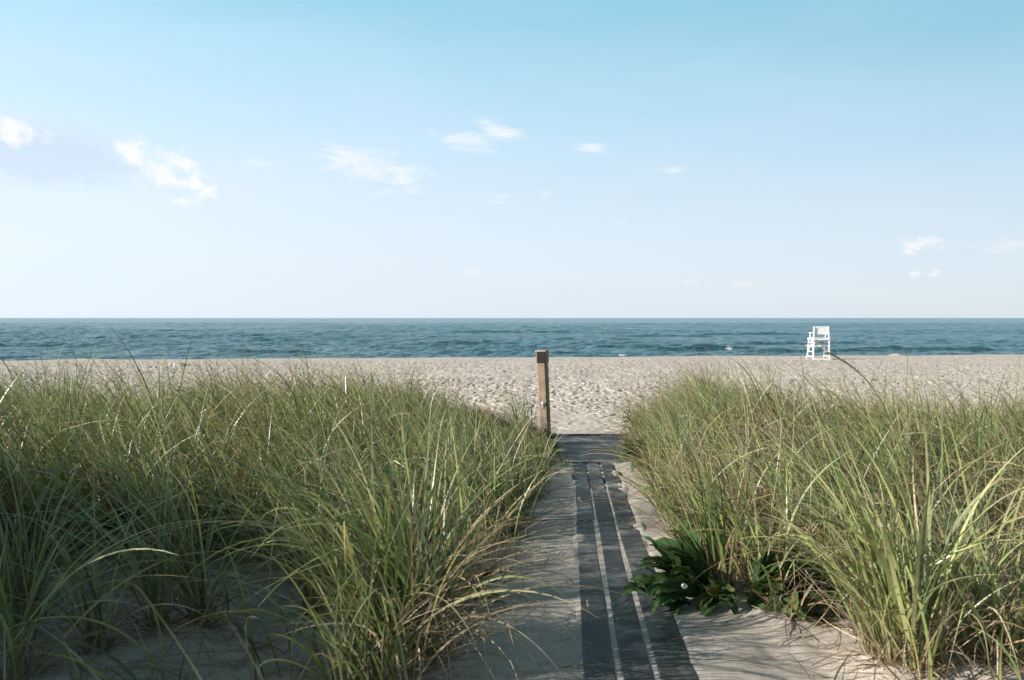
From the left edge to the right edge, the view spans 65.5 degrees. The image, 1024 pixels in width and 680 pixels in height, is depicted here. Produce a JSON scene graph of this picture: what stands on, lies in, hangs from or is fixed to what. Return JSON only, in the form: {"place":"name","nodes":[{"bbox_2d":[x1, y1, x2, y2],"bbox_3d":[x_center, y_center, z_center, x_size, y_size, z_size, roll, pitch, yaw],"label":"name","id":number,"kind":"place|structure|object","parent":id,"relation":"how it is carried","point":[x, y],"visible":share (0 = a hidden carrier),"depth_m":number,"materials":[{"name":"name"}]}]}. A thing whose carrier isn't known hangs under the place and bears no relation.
{"place":"outdoors","nodes":[
{"label":"outdoors","id":0,"kind":"place"},
{"bbox_2d":[0,354,1023,679],"bbox_3d":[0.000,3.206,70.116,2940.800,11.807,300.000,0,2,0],"label":"sand ground","id":1,"kind":"structure","parent":0,"point":[720,642],"depth_m":5.17,"materials":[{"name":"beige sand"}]},
{"bbox_2d":[0,408,225,637],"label":"grass tuft","id":2,"kind":"object","parent":1,"relation":"on","point":[28,555],"visible":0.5,"depth_m":3.82,"materials":[{"name":"green plant"}]},
{"bbox_2d":[85,502,149,557],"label":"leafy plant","id":3,"kind":"object","parent":1,"relation":"on","point":[122,517],"visible":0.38,"depth_m":4.79,"materials":[{"name":"green plant"}]},
{"bbox_2d":[0,449,252,673],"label":"grass tuft","id":4,"kind":"object","parent":1,"relation":"on","point":[96,615],"visible":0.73,"depth_m":3.46,"materials":[{"name":"green plant"}]},
{"bbox_2d":[1,417,263,644],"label":"grass tuft","id":5,"kind":"object","parent":1,"relation":"on","point":[154,594],"visible":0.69,"depth_m":3.62,"materials":[{"name":"green plant"}]},
{"bbox_2d":[0,373,266,679],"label":"grass tuft","id":6,"kind":"object","parent":1,"relation":"on","point":[14,662],"visible":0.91,"depth_m":3.23,"materials":[{"name":"green plant"}]},
{"bbox_2d":[59,406,264,597],"bbox_3d":[-2.115,0.848,4.517,1.316,1.032,1.098,1,2,37],"label":"grass tuft","id":7,"kind":"object","parent":1,"relation":"on","point":[127,483],"visible":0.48,"depth_m":4.52,"materials":[{"name":"green plant"}]},
{"bbox_2d":[33,423,380,629],"bbox_3d":[-1.356,0.862,3.686,1.671,1.043,1.108,-1,2,-27],"label":"grass tuft","id":8,"kind":"object","parent":1,"relation":"on","point":[203,576],"visible":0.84,"depth_m":3.65,"materials":[{"name":"green plant"}]},
{"bbox_2d":[189,492,273,552],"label":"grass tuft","id":9,"kind":"object","parent":1,"relation":"on","point":[200,510],"visible":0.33,"depth_m":4.98,"materials":[{"name":"green plant"}]},
{"bbox_2d":[130,578,341,679],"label":"grass tuft","id":10,"kind":"object","parent":1,"relation":"on","point":[250,656],"visible":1,"depth_m":1.57,"materials":[{"name":"green plant"}]},
{"bbox_2d":[182,455,375,624],"bbox_3d":[-1.010,0.956,3.895,0.921,0.928,1.343,-1,2,-38],"label":"grass tuft","id":11,"kind":"object","parent":1,"relation":"on","point":[308,593],"visible":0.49,"depth_m":3.87,"materials":[{"name":"green plant"}]},
{"bbox_2d":[0,318,592,679],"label":"dune grass","id":12,"kind":"structure","parent":1,"relation":"on","point":[43,427],"depth_m":6.13,"materials":[{"name":"green plant"}]},
{"bbox_2d":[214,401,394,595],"bbox_3d":[-1.178,0.862,4.593,1.123,1.062,1.396,1,2,21],"label":"grass tuft","id":13,"kind":"object","parent":1,"relation":"on","point":[323,530],"visible":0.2,"depth_m":4.57,"materials":[{"name":"green plant"}]},
{"bbox_2d":[146,477,584,679],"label":"grass tuft","id":14,"kind":"object","parent":1,"relation":"on","point":[388,661],"visible":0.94,"depth_m":2.98,"materials":[{"name":"green plant"}]},
{"bbox_2d":[120,384,616,679],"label":"grass tuft","id":15,"kind":"object","parent":1,"relation":"on","point":[396,564],"visible":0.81,"depth_m":3.38,"materials":[{"name":"green plant"}]},
{"bbox_2d":[299,436,494,565],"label":"grass tuft","id":16,"kind":"object","parent":1,"relation":"on","point":[409,504],"visible":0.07,"depth_m":4.76,"materials":[{"name":"green plant"}]},
{"bbox_2d":[329,408,554,623],"bbox_3d":[-0.351,0.904,4.329,1.332,1.076,1.311,0,2,0],"label":"grass tuft","id":17,"kind":"object","parent":1,"relation":"on","point":[464,529],"visible":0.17,"depth_m":4.30,"materials":[{"name":"green plant"}]},
{"bbox_2d":[456,559,511,605],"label":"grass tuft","id":18,"kind":"object","parent":1,"relation":"on","point":[492,594],"visible":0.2,"depth_m":4.32,"materials":[{"name":"green plant"}]},
{"bbox_2d":[487,372,558,437],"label":"grass tuft","id":19,"kind":"object","parent":1,"relation":"on","point":[514,416],"visible":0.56,"depth_m":11.62,"materials":[{"name":"green plant"}]},
{"bbox_2d":[512,399,571,476],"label":"grass tuft","id":20,"kind":"object","parent":1,"relation":"on","point":[539,452],"visible":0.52,"depth_m":8.73,"materials":[{"name":"green plant"}]},
{"bbox_2d":[535,350,550,434],"bbox_3d":[0.512,1.000,12.752,0.182,1.675,0.203,-2,1,21],"label":"wooden post","id":21,"kind":"object","parent":1,"relation":"on","point":[542,358],"visible":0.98,"depth_m":12.69,"materials":[{"name":"brown wood"}]},
{"bbox_2d":[532,444,555,470],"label":"grass tuft","id":22,"kind":"object","parent":1,"relation":"on","point":[537,449],"visible":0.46,"depth_m":9.11,"materials":[{"name":"green plant"}]},
{"bbox_2d":[530,426,561,454],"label":"grass tuft","id":23,"kind":"object","parent":1,"relation":"on","point":[555,448],"visible":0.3,"depth_m":11.03,"materials":[{"name":"green plant"}]},
{"bbox_2d":[525,518,572,522],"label":"twig","id":24,"kind":"object","parent":1,"relation":"on","point":[547,520],"visible":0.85,"depth_m":6.43,"materials":[{"name":"brown wood"}]},
{"bbox_2d":[552,434,640,464],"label":"crosswise deck","id":25,"kind":"structure","parent":1,"relation":"on","point":[580,446],"depth_m":11.34,"materials":[{"name":"grey wood"}]},
{"bbox_2d":[574,463,634,521],"bbox_3d":[0.879,1.501,8.076,0.474,0.190,3.357,0,2,4],"label":"boardwalk section","id":26,"kind":"object","parent":1,"relation":"on","point":[623,512],"visible":0.73,"depth_m":7.53,"materials":[{"name":"grey wood"}]},
{"bbox_2d":[621,405,645,435],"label":"grass tuft","id":27,"kind":"object","parent":1,"relation":"on","point":[631,422],"visible":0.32,"depth_m":12.41,"materials":[{"name":"green plant"}]},
{"bbox_2d":[613,432,654,471],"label":"grass tuft","id":28,"kind":"object","parent":1,"relation":"on","point":[631,445],"visible":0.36,"depth_m":9.26,"materials":[{"name":"green plant"}]},
{"bbox_2d":[576,521,697,679],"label":"boardwalk section","id":29,"kind":"object","parent":1,"relation":"on","point":[671,657],"visible":0.78,"depth_m":4.04,"materials":[{"name":"grey wood"}]},
{"bbox_2d":[621,414,708,497],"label":"grass tuft","id":30,"kind":"object","parent":1,"relation":"on","point":[658,465],"visible":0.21,"depth_m":7.23,"materials":[{"name":"green plant"}]},
{"bbox_2d":[569,415,787,541],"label":"grass tuft","id":31,"kind":"object","parent":1,"relation":"on","point":[669,514],"visible":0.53,"depth_m":5.68,"materials":[{"name":"green plant"}]},
{"bbox_2d":[588,393,829,592],"bbox_3d":[1.066,0.846,4.427,1.216,1.166,1.280,0,2,-16],"label":"grass tuft","id":32,"kind":"object","parent":1,"relation":"on","point":[721,553],"visible":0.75,"depth_m":4.42,"materials":[{"name":"green plant"}]},
{"bbox_2d":[621,520,847,626],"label":"leafy plant","id":33,"kind":"object","parent":1,"relation":"on","point":[665,588],"visible":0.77,"depth_m":4.19,"materials":[{"name":"green plant"}]},
{"bbox_2d":[628,406,895,603],"bbox_3d":[1.323,0.905,4.365,1.299,1.098,1.383,0,2,-16],"label":"grass tuft","id":34,"kind":"object","parent":1,"relation":"on","point":[751,548],"visible":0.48,"depth_m":4.36,"materials":[{"name":"green plant"}]},
{"bbox_2d":[713,546,847,650],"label":"grass tuft","id":35,"kind":"object","parent":1,"relation":"on","point":[776,600],"visible":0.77,"depth_m":4.05,"materials":[{"name":"green plant"}]},
{"bbox_2d":[578,335,1023,679],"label":"dune grass","id":36,"kind":"structure","parent":1,"relation":"on","point":[980,439],"depth_m":6.48,"materials":[{"name":"green plant"}]},
{"bbox_2d":[806,326,830,359],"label":"lifeguard chair","id":37,"kind":"object","parent":1,"relation":"on","point":[814,332],"visible":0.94,"depth_m":65.49,"materials":[{"name":"white paint"}]},
{"bbox_2d":[684,401,1023,679],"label":"grass tuft","id":38,"kind":"object","parent":1,"relation":"on","point":[888,586],"visible":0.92,"depth_m":3.40,"materials":[{"name":"green plant"}]},
{"bbox_2d":[817,347,921,601],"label":"grass stalk","id":39,"kind":"object","parent":1,"relation":"on","point":[837,357],"depth_m":3.61,"materials":[{"name":"green plant"}]},
{"bbox_2d":[775,470,996,644],"bbox_3d":[1.723,1.034,4.031,0.919,0.807,1.099,0,2,0],"label":"grass tuft","id":40,"kind":"object","parent":1,"relation":"on","point":[852,628],"visible":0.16,"depth_m":3.92,"materials":[{"name":"green plant"}]},
{"bbox_2d":[770,408,1023,675],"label":"grass tuft","id":41,"kind":"object","parent":1,"relation":"on","point":[1011,640],"visible":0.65,"depth_m":3.50,"materials":[{"name":"green plant"}]},
{"bbox_2d":[0,318,1023,360],"bbox_3d":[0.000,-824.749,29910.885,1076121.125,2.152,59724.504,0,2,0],"label":"sea","id":42,"kind":"structure","parent":0,"point":[480,337],"depth_m":225.03,"materials":[{"name":"liquid"}]},
{"bbox_2d":[0,0,1023,317],"label":"sky","id":43,"kind":"structure","parent":0,"point":[159,158],"materials":[{"name":"blue"}]}
]}

